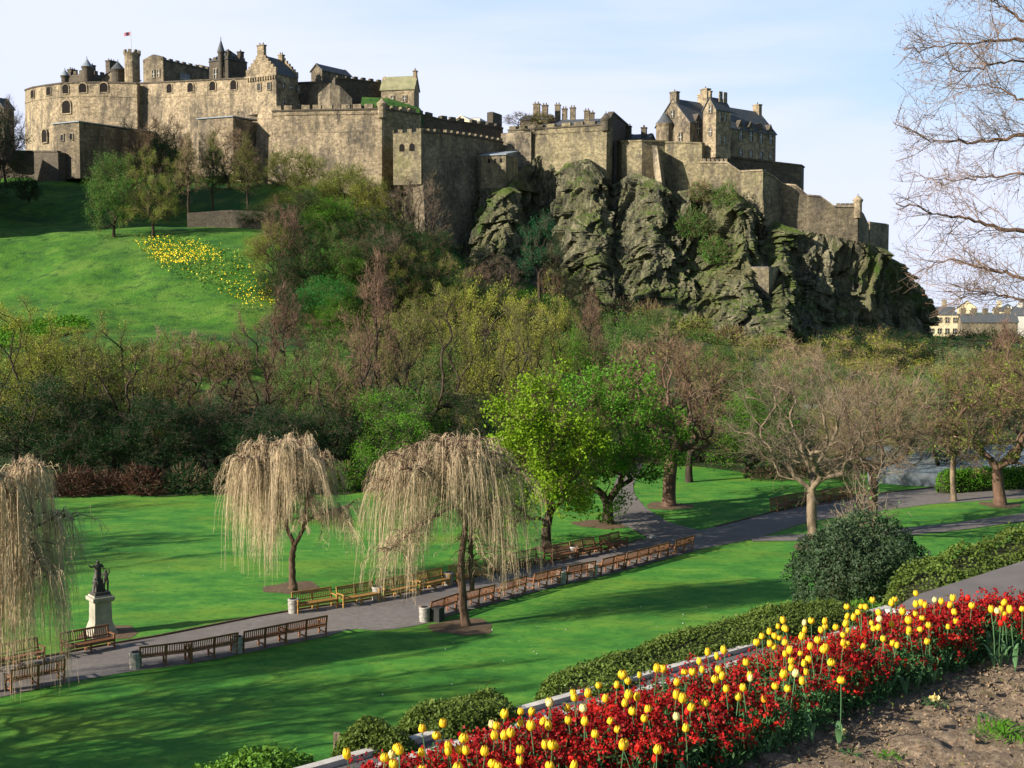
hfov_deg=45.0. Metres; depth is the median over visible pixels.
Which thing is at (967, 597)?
tulip
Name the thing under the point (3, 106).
gate building
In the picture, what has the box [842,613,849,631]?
tulip
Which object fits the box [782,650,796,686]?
tulip
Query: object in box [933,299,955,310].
distant house
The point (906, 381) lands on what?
leafy tree
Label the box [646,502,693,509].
bare soil ring
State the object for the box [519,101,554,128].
barrack range
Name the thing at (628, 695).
tulip
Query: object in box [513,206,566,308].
pine tree
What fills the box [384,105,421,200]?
battery wall
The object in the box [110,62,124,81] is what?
cone turret
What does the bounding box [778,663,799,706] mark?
tulip
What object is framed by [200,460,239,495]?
shrub
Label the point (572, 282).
bare tree
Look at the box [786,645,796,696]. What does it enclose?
tulip
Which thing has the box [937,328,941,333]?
window
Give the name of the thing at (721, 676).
tulip
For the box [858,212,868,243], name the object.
flank wall
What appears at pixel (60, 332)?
leafy tree
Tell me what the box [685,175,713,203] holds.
shrub
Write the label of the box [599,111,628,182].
gable wall
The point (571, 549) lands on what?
litter bin
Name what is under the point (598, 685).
tulip
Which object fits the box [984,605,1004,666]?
tulip
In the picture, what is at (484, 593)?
park bench
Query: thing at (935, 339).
shrub
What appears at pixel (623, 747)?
tulip
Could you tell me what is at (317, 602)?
park bench
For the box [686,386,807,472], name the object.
leafy tree
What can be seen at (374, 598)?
litter bin
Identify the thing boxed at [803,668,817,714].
tulip
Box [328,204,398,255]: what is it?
leafy tree
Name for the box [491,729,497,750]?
tulip
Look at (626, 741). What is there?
tulip
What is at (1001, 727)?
plant
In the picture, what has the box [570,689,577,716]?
tulip
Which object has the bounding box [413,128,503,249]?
curtain wall
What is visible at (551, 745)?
tulip
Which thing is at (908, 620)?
tulip
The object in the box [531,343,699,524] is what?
chestnut tree
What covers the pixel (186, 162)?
bare tree
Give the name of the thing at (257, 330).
leafy tree
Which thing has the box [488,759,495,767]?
tulip
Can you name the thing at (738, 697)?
tulip
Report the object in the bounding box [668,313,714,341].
shrub
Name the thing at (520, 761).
tulip
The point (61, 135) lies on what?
window
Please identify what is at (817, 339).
shrub
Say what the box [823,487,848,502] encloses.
park bench
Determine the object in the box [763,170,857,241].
zigzag wall
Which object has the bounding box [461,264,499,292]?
bare tree
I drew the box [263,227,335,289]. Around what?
leafy tree
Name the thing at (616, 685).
tulip
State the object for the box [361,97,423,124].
castle grass bank
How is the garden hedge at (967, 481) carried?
on the grass ground at (172, 567)
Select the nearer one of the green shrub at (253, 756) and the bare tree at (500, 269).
the green shrub at (253, 756)
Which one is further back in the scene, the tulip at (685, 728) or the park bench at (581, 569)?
the park bench at (581, 569)
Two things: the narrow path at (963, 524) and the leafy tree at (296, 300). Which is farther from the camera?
the leafy tree at (296, 300)
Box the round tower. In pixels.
[123,49,140,81]
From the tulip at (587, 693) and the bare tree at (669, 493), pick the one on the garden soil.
the tulip at (587, 693)
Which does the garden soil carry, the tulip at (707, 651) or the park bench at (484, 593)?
the tulip at (707, 651)
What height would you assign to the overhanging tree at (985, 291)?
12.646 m
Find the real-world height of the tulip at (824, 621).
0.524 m
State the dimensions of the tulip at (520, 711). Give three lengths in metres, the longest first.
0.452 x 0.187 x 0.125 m
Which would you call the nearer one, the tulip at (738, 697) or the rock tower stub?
the tulip at (738, 697)
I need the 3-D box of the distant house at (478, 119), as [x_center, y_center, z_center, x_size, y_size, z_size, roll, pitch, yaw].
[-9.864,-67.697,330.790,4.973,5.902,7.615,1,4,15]
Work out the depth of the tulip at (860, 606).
11.12 m
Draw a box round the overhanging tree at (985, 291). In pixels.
[891,0,1023,335]
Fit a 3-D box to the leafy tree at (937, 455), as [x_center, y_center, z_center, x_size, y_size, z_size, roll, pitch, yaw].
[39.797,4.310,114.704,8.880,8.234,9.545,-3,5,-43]
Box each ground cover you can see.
[0,313,90,335]
[0,324,67,347]
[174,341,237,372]
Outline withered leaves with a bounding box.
[752,658,1023,767]
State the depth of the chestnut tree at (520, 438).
74.92 m
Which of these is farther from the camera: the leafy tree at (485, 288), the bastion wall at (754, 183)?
the bastion wall at (754, 183)
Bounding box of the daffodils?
[136,231,272,307]
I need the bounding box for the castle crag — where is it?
[388,155,940,347]
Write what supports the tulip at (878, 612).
on the garden soil
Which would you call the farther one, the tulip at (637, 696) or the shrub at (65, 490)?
the shrub at (65, 490)
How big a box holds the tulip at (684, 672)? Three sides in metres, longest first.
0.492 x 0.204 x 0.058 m
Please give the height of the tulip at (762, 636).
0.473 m
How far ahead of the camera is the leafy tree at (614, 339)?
145.64 m
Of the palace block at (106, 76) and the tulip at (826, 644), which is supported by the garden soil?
the tulip at (826, 644)
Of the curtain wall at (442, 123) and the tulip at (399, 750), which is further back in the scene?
the curtain wall at (442, 123)
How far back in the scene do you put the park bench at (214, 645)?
52.94 m
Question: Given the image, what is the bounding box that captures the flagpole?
[124,30,130,48]
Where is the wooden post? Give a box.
[333,732,339,748]
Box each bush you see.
[0,366,120,480]
[18,392,147,485]
[76,387,217,481]
[144,395,266,476]
[203,399,331,471]
[272,390,386,474]
[778,508,932,612]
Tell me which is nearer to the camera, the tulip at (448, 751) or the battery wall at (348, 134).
the tulip at (448, 751)
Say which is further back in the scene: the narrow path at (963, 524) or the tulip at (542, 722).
the narrow path at (963, 524)
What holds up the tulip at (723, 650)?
on the garden soil
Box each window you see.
[60,134,64,140]
[69,133,73,140]
[98,135,103,143]
[179,72,191,79]
[213,68,217,78]
[257,83,260,91]
[267,82,270,90]
[281,81,285,89]
[282,97,285,104]
[289,83,292,91]
[296,85,299,92]
[296,100,299,108]
[402,95,406,101]
[670,110,673,117]
[678,132,682,140]
[696,121,700,135]
[708,105,711,113]
[708,127,711,135]
[718,112,721,121]
[718,134,721,144]
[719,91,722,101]
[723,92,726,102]
[723,112,726,122]
[723,135,726,144]
[738,127,742,140]
[739,148,742,156]
[749,128,753,142]
[749,149,752,157]
[759,130,763,143]
[759,151,762,158]
[769,131,772,144]
[769,152,772,159]
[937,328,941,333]
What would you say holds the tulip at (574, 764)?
on the garden soil
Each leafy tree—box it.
[0,104,34,197]
[0,286,77,466]
[0,330,79,444]
[7,324,123,437]
[18,338,138,441]
[25,322,101,363]
[59,306,179,475]
[79,329,187,427]
[80,146,139,238]
[93,327,215,456]
[113,144,189,237]
[134,124,196,219]
[156,349,227,376]
[203,341,272,371]
[233,200,291,226]
[239,218,297,280]
[249,310,301,343]
[251,254,314,305]
[253,142,322,190]
[259,185,329,217]
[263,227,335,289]
[268,186,339,243]
[268,288,320,336]
[268,336,361,453]
[278,313,336,359]
[283,155,354,202]
[290,271,364,335]
[292,195,369,247]
[292,319,374,444]
[302,295,356,342]
[304,215,340,287]
[305,158,391,223]
[305,232,379,296]
[321,252,374,311]
[326,285,380,336]
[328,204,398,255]
[335,276,397,334]
[337,233,414,307]
[343,172,404,236]
[347,379,449,477]
[359,217,429,278]
[359,244,427,317]
[366,296,444,398]
[376,262,490,455]
[390,252,441,264]
[393,257,464,318]
[402,291,467,343]
[403,229,468,274]
[406,321,507,435]
[409,384,511,465]
[417,253,467,304]
[423,275,487,325]
[424,276,494,382]
[433,268,538,433]
[454,282,518,321]
[481,392,570,448]
[484,284,555,393]
[484,297,538,326]
[512,272,576,416]
[537,317,612,415]
[545,303,603,331]
[569,301,626,389]
[587,303,656,398]
[594,311,732,456]
[614,385,683,455]
[633,307,687,343]
[643,341,759,482]
[663,423,737,461]
[675,332,756,411]
[676,354,767,447]
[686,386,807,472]
[706,333,813,437]
[731,353,828,458]
[763,337,855,387]
[784,350,896,463]
[803,394,920,477]
[814,326,961,429]
[820,323,900,374]
[855,361,951,455]
[864,329,944,378]
[895,328,1023,505]
[895,392,992,468]
[900,340,962,375]
[902,361,1023,500]
[912,366,1005,438]
[926,343,988,385]
[936,335,1022,368]
[942,351,1022,418]
[979,340,1023,414]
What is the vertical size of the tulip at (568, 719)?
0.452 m
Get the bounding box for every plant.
[834,728,849,739]
[834,747,862,756]
[872,749,905,761]
[918,692,952,706]
[965,715,1023,745]
[974,712,1000,720]
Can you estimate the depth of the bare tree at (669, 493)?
92.41 m
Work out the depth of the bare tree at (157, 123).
279.72 m
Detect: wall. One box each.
[0,150,65,181]
[24,81,140,149]
[137,77,257,181]
[187,210,273,229]
[272,104,384,203]
[298,81,329,108]
[318,83,351,108]
[332,75,380,107]
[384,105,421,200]
[407,107,503,137]
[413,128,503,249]
[477,151,480,188]
[507,121,612,182]
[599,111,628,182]
[616,140,664,181]
[664,141,705,191]
[700,161,740,194]
[706,156,801,187]
[740,169,768,230]
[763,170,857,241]
[801,165,804,190]
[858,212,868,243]
[868,471,937,486]
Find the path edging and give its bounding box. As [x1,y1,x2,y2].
[0,487,934,665]
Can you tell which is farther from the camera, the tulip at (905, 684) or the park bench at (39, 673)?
the park bench at (39, 673)
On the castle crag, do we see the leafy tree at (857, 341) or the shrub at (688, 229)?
the shrub at (688, 229)
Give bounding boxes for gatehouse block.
[51,121,154,179]
[197,116,256,180]
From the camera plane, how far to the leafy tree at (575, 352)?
137.28 m
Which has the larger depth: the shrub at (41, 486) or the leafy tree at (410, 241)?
the leafy tree at (410, 241)
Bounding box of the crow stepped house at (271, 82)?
[244,42,299,116]
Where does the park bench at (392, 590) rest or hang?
on the park path at (382, 614)
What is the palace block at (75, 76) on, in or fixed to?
on the battery wall at (99, 102)
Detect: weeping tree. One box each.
[0,453,120,706]
[205,428,373,593]
[350,428,552,626]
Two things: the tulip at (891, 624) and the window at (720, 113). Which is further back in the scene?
the window at (720, 113)
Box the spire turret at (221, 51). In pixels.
[217,38,224,78]
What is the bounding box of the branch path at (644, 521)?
[612,462,699,538]
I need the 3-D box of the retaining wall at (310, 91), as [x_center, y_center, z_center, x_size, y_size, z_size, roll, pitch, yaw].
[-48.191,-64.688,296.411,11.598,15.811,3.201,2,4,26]
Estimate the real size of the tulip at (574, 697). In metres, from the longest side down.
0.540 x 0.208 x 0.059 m
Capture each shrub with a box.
[13,172,42,202]
[15,464,59,497]
[49,462,98,497]
[75,463,135,494]
[113,461,170,496]
[159,457,214,495]
[192,740,315,767]
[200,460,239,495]
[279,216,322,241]
[296,467,340,493]
[323,459,368,491]
[324,200,362,241]
[361,200,404,235]
[377,459,422,486]
[399,243,443,280]
[503,287,545,314]
[526,111,554,124]
[532,294,573,315]
[599,295,643,325]
[625,298,678,330]
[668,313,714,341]
[674,203,713,240]
[680,328,721,344]
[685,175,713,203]
[697,233,730,266]
[708,320,751,345]
[709,178,742,209]
[711,460,735,468]
[742,464,789,482]
[744,333,801,350]
[779,459,831,480]
[806,333,855,357]
[828,466,861,482]
[848,597,886,609]
[919,331,956,346]
[944,329,978,340]
[959,327,1004,341]
[990,329,1023,343]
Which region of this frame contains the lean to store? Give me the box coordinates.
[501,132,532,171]
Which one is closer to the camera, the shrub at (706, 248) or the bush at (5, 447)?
the bush at (5, 447)
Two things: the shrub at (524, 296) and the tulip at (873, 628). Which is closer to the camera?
the tulip at (873, 628)
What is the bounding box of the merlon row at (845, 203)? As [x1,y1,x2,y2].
[836,203,853,204]
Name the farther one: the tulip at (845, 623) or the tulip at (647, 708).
the tulip at (845, 623)
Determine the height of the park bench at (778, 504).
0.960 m
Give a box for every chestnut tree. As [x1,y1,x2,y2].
[462,353,624,549]
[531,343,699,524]
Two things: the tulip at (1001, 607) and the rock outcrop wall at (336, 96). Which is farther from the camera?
the rock outcrop wall at (336, 96)
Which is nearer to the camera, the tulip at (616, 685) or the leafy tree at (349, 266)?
the tulip at (616, 685)
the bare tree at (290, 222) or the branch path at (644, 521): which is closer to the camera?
the branch path at (644, 521)
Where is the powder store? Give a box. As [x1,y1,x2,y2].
[310,63,351,82]
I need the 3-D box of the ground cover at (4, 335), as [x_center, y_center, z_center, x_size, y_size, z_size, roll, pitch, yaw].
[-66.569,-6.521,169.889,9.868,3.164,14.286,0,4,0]
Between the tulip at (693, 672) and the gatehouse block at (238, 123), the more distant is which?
the gatehouse block at (238, 123)
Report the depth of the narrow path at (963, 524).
84.43 m
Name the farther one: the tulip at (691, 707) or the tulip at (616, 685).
the tulip at (616, 685)
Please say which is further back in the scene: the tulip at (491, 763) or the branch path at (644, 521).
the branch path at (644, 521)
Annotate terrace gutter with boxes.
[334,613,886,767]
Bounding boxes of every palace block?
[67,58,116,81]
[99,71,140,80]
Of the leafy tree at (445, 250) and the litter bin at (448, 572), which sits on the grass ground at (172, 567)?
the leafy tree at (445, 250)
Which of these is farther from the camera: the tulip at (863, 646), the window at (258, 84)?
the window at (258, 84)
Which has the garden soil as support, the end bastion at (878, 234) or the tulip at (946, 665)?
the tulip at (946, 665)
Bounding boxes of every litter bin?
[129,650,141,669]
[231,635,242,653]
[288,598,298,613]
[371,586,381,600]
[419,606,429,621]
[443,571,452,585]
[556,570,565,583]
[569,546,577,558]
[588,563,597,576]
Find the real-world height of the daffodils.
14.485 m
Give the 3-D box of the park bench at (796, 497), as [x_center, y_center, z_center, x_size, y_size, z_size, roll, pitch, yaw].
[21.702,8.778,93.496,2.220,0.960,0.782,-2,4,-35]
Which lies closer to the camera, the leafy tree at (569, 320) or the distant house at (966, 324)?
the leafy tree at (569, 320)
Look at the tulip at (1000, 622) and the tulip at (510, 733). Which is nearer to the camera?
the tulip at (510, 733)
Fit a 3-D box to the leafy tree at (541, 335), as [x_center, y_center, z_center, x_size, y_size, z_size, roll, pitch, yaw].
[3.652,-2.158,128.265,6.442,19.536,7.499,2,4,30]
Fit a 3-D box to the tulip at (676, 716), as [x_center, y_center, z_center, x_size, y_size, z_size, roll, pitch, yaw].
[1.087,2.373,8.059,0.136,0.475,0.172,-2,4,-34]
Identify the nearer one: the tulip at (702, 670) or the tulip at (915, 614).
the tulip at (702, 670)
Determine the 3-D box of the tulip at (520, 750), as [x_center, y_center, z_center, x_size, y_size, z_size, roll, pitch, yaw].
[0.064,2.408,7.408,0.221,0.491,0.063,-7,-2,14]
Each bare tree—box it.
[0,95,31,185]
[102,110,151,207]
[119,323,225,441]
[123,110,196,173]
[162,327,286,470]
[170,131,208,212]
[195,129,230,210]
[198,122,263,188]
[201,303,305,439]
[225,129,265,210]
[252,196,310,290]
[257,278,321,438]
[303,301,397,477]
[328,232,377,280]
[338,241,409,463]
[362,222,414,283]
[376,169,457,257]
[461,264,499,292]
[472,295,551,427]
[478,253,525,298]
[501,111,532,128]
[536,243,565,308]
[550,272,600,314]
[573,285,612,417]
[602,330,741,506]
[683,329,930,542]
[760,332,841,448]
[810,352,948,524]
[979,316,1023,420]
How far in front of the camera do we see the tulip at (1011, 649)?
10.95 m
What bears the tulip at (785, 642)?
on the garden soil
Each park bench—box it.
[1,637,45,666]
[3,659,65,692]
[60,624,115,657]
[136,640,192,668]
[183,632,238,662]
[243,623,287,652]
[277,615,327,643]
[291,586,337,613]
[336,581,380,607]
[376,574,417,600]
[411,567,450,592]
[419,593,458,611]
[448,560,486,584]
[455,584,495,606]
[483,554,519,576]
[490,575,526,600]
[509,548,544,570]
[526,567,561,590]
[543,542,577,564]
[558,560,595,582]
[569,537,602,558]
[597,553,625,574]
[598,531,628,552]
[617,547,648,568]
[643,542,669,562]
[666,535,694,555]
[769,495,792,511]
[785,492,806,506]
[804,490,829,503]
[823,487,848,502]
[842,485,865,498]
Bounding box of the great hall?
[143,54,208,81]
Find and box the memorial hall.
[209,49,247,78]
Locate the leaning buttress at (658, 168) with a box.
[652,145,665,185]
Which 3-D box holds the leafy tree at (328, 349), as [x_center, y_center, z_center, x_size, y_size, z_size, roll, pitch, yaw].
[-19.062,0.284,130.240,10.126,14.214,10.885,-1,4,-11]
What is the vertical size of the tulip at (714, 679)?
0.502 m
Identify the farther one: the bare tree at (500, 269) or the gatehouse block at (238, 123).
the gatehouse block at (238, 123)
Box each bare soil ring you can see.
[78,625,138,638]
[263,581,318,593]
[428,618,491,634]
[533,545,567,552]
[571,520,625,528]
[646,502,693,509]
[978,502,1020,507]
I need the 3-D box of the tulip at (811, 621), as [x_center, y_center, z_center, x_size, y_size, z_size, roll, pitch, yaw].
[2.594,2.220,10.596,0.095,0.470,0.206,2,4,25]
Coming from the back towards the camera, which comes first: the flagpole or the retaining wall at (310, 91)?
the flagpole
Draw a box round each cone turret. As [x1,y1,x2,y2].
[60,70,69,81]
[81,59,92,80]
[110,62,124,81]
[656,112,673,140]
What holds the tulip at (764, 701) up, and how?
on the garden soil
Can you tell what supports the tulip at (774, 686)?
on the garden soil
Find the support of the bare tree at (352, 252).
on the grass ground at (172, 567)
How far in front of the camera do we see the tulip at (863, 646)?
9.75 m
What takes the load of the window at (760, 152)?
in the hospital block at (719, 127)
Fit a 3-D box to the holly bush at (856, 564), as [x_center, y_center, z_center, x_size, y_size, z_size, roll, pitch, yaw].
[6.535,4.649,23.368,2.900,4.664,2.656,0,4,0]
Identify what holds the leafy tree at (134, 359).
on the grass ground at (172, 567)
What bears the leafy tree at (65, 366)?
on the grass ground at (172, 567)
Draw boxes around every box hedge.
[327,714,418,758]
[395,685,525,739]
[530,597,876,702]
[881,521,1023,607]
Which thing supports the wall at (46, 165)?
on the grass ground at (172, 567)
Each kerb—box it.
[295,605,909,767]
[372,626,856,766]
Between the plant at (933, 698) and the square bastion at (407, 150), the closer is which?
the plant at (933, 698)
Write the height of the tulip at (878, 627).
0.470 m
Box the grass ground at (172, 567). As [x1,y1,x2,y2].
[0,175,1023,767]
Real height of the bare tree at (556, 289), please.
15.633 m
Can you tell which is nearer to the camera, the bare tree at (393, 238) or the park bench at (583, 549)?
the park bench at (583, 549)
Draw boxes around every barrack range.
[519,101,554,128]
[541,102,600,126]
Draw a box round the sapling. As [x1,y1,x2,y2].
[802,452,910,559]
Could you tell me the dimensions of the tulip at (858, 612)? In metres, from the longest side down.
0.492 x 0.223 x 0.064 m
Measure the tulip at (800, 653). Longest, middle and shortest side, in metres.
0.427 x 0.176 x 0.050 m
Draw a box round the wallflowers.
[339,586,1023,767]
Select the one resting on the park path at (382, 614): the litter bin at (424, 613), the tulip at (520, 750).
the litter bin at (424, 613)
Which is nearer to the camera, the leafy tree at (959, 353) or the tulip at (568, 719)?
the tulip at (568, 719)
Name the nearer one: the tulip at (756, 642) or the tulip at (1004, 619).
the tulip at (756, 642)
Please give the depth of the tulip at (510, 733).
7.58 m
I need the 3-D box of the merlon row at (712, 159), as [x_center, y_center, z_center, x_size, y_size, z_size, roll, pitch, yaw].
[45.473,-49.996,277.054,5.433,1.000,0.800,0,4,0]
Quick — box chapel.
[380,68,419,107]
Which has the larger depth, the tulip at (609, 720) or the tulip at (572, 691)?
the tulip at (572, 691)
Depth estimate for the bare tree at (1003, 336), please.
149.85 m
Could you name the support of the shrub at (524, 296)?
on the grass ground at (172, 567)
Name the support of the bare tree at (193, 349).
on the grass ground at (172, 567)
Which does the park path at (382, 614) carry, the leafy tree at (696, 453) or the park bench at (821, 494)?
the park bench at (821, 494)
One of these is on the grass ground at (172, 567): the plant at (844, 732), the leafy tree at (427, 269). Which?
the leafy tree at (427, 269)
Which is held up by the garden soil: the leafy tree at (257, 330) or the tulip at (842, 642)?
the tulip at (842, 642)
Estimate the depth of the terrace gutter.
9.79 m
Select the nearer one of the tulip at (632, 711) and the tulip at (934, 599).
the tulip at (632, 711)
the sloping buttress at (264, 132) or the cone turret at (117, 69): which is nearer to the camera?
the sloping buttress at (264, 132)
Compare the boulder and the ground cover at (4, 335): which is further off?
the ground cover at (4, 335)
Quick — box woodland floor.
[0,306,1023,497]
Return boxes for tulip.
[342,748,350,767]
[380,752,389,767]
[388,749,394,767]
[389,758,397,767]
[395,745,403,767]
[415,724,426,767]
[418,747,424,764]
[432,731,440,764]
[439,718,446,752]
[444,740,451,767]
[444,745,451,767]
[453,761,462,767]
[455,744,461,761]
[459,733,468,762]
[462,745,469,765]
[480,745,488,767]
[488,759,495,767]
[489,719,498,747]
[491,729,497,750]
[493,721,500,748]
[494,761,501,767]
[500,709,508,742]
[500,729,507,757]
[507,727,514,760]
[516,718,522,753]
[516,745,524,755]
[516,755,523,767]
[517,707,532,757]
[524,707,534,737]
[526,719,535,756]
[539,718,544,750]
[541,740,547,759]
[545,697,553,722]
[545,720,551,758]
[545,761,553,767]
[546,698,552,720]
[547,740,556,761]
[564,703,570,730]
[565,715,571,745]
[568,753,574,761]
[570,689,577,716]
[570,760,577,767]
[571,692,577,735]
[579,704,593,762]
[581,688,591,727]
[581,716,588,747]
[591,729,601,767]
[595,682,601,715]
[596,693,608,739]
[605,717,613,737]
[614,681,619,707]
[614,725,620,766]
[618,669,627,698]
[619,740,629,767]
[620,738,628,767]
[621,698,627,715]
[624,689,632,715]
[625,677,632,706]
[628,706,636,729]
[634,691,640,721]
[635,742,640,767]
[637,672,641,684]
[641,714,647,742]
[644,704,651,746]
[652,754,657,767]
[653,663,660,698]
[653,744,661,767]
[660,664,666,693]
[669,712,694,762]
[673,677,679,726]
[673,690,681,735]
[678,693,686,752]
[679,723,688,767]
[681,668,687,706]
[682,703,695,762]
[684,708,691,758]
[689,667,696,684]
[696,657,701,708]
[699,666,705,713]
[701,699,716,761]
[704,675,718,717]
[705,647,710,677]
[714,652,719,665]
[715,665,722,682]
[719,671,726,718]
[720,645,727,680]
[723,684,730,752]
[735,692,741,748]
[740,683,761,755]
[743,658,754,695]
[744,674,752,724]
[747,671,752,696]
[752,633,769,675]
[753,639,764,680]
[760,695,776,752]
[761,643,776,681]
[765,682,782,741]
[766,628,773,672]
[767,639,778,688]
[772,632,778,659]
[773,639,790,679]
[775,684,790,747]
[776,669,798,740]
[777,635,781,654]
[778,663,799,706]
[779,669,796,735]
[780,616,787,639]
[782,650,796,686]
[783,625,788,644]
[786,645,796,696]
[788,657,802,713]
[793,619,806,653]
[798,632,811,679]
[798,650,802,665]
[799,676,816,743]
[801,659,814,720]
[802,626,806,644]
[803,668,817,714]
[805,655,814,717]
[807,642,814,676]
[808,617,814,638]
[814,636,821,696]
[816,645,827,699]
[817,658,835,712]
[818,626,824,675]
[822,617,827,642]
[822,624,827,641]
[823,643,837,708]
[833,624,838,648]
[835,676,844,744]
[837,638,845,699]
[840,632,845,638]
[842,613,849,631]
[843,619,848,632]
[844,603,850,629]
[848,613,855,640]
[855,609,861,635]
[858,603,881,635]
[858,604,862,629]
[860,643,865,689]
[866,615,882,653]
[870,597,875,610]
[870,625,875,663]
[872,624,880,673]
[876,609,886,654]
[880,635,885,691]
[884,642,899,697]
[889,599,894,631]
[889,620,894,633]
[889,640,909,696]
[892,596,897,618]
[898,607,905,651]
[898,615,911,672]
[906,626,922,683]
[912,610,917,620]
[912,638,929,689]
[913,590,918,614]
[913,600,918,626]
[915,626,935,682]
[918,599,923,615]
[919,615,934,656]
[923,602,927,613]
[926,621,941,681]
[932,597,936,613]
[938,597,943,613]
[939,624,953,670]
[947,601,952,609]
[950,594,955,607]
[951,608,969,665]
[953,618,969,668]
[965,594,970,600]
[969,602,974,654]
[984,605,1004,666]
[985,599,1007,649]
[986,607,1000,658]
[990,619,1005,669]
[995,610,1011,661]
[996,605,1003,653]
[997,613,1015,657]
[1002,615,1011,662]
[1006,605,1018,670]
[1014,606,1023,658]
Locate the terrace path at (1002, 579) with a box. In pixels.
[897,561,1023,645]
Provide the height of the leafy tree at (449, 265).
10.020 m
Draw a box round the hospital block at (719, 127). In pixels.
[654,86,776,160]
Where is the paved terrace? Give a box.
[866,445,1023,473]
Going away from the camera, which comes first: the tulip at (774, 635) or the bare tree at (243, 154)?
the tulip at (774, 635)
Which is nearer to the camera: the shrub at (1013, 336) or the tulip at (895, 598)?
the tulip at (895, 598)
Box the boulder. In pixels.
[647,534,657,537]
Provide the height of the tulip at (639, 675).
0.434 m
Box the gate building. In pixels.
[0,98,15,161]
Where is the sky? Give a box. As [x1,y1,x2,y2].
[0,0,1023,312]
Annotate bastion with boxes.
[393,128,423,187]
[480,151,518,187]
[868,221,888,249]
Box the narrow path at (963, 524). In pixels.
[752,513,1023,540]
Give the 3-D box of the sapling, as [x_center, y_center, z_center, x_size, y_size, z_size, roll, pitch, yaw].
[13.690,6.737,48.821,3.999,8.376,4.070,-1,4,-8]
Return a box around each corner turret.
[377,98,386,118]
[600,113,611,130]
[853,195,862,217]
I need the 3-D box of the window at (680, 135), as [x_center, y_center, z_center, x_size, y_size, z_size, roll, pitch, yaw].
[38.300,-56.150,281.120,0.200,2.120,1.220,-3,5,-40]
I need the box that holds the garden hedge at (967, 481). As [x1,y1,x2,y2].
[935,463,1023,493]
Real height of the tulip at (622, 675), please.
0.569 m
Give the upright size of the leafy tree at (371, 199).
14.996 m
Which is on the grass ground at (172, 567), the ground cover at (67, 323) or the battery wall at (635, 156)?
the ground cover at (67, 323)
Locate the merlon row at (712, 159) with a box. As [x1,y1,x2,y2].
[702,158,726,160]
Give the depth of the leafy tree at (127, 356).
133.37 m
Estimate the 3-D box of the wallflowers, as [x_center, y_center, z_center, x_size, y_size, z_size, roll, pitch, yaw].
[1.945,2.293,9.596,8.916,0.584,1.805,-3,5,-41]
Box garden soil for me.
[443,595,1023,767]
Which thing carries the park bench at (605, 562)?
on the park path at (382, 614)
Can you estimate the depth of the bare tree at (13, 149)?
259.35 m
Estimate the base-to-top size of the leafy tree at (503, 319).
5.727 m
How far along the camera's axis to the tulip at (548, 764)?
7.17 m
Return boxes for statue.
[86,560,117,638]
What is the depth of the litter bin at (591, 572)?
68.97 m
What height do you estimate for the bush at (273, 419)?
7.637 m
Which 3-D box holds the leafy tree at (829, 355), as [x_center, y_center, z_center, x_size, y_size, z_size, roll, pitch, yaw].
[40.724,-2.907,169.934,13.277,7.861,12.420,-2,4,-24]
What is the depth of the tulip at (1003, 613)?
10.71 m
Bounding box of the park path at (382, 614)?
[0,488,1023,696]
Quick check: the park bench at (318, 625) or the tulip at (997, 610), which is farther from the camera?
the park bench at (318, 625)
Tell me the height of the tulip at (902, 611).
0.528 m
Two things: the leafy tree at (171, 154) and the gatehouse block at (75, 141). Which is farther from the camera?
the gatehouse block at (75, 141)
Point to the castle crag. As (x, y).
(621, 238)
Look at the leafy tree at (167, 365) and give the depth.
123.78 m
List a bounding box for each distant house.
[456,115,477,122]
[472,118,486,124]
[487,112,501,126]
[930,307,958,335]
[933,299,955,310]
[957,300,976,313]
[957,307,1018,336]
[992,300,1008,313]
[1010,301,1023,335]
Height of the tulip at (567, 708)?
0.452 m
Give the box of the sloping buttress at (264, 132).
[253,111,271,183]
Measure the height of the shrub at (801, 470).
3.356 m
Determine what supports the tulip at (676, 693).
on the garden soil
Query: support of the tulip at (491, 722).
on the garden soil
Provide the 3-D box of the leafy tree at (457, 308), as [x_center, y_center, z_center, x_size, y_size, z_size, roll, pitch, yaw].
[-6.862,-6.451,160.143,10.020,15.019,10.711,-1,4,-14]
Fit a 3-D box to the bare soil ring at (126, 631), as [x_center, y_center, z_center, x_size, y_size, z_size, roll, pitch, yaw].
[-18.590,11.478,57.236,2.616,0.038,2.612,0,4,0]
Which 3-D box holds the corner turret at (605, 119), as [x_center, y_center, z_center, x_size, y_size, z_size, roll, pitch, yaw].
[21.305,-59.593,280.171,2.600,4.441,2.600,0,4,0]
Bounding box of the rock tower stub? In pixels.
[749,266,779,298]
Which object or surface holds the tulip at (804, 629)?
on the garden soil
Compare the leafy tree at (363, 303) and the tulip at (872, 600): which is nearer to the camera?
the tulip at (872, 600)
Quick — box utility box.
[430,605,444,622]
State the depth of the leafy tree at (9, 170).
273.49 m
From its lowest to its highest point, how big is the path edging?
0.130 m
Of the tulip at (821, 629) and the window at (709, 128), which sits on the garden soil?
the tulip at (821, 629)
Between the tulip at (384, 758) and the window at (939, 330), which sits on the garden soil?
the tulip at (384, 758)
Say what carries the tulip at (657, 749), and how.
on the garden soil
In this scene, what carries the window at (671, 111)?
in the hospital block at (719, 127)
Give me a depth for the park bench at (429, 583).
66.07 m
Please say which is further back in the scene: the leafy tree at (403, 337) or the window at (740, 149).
the window at (740, 149)

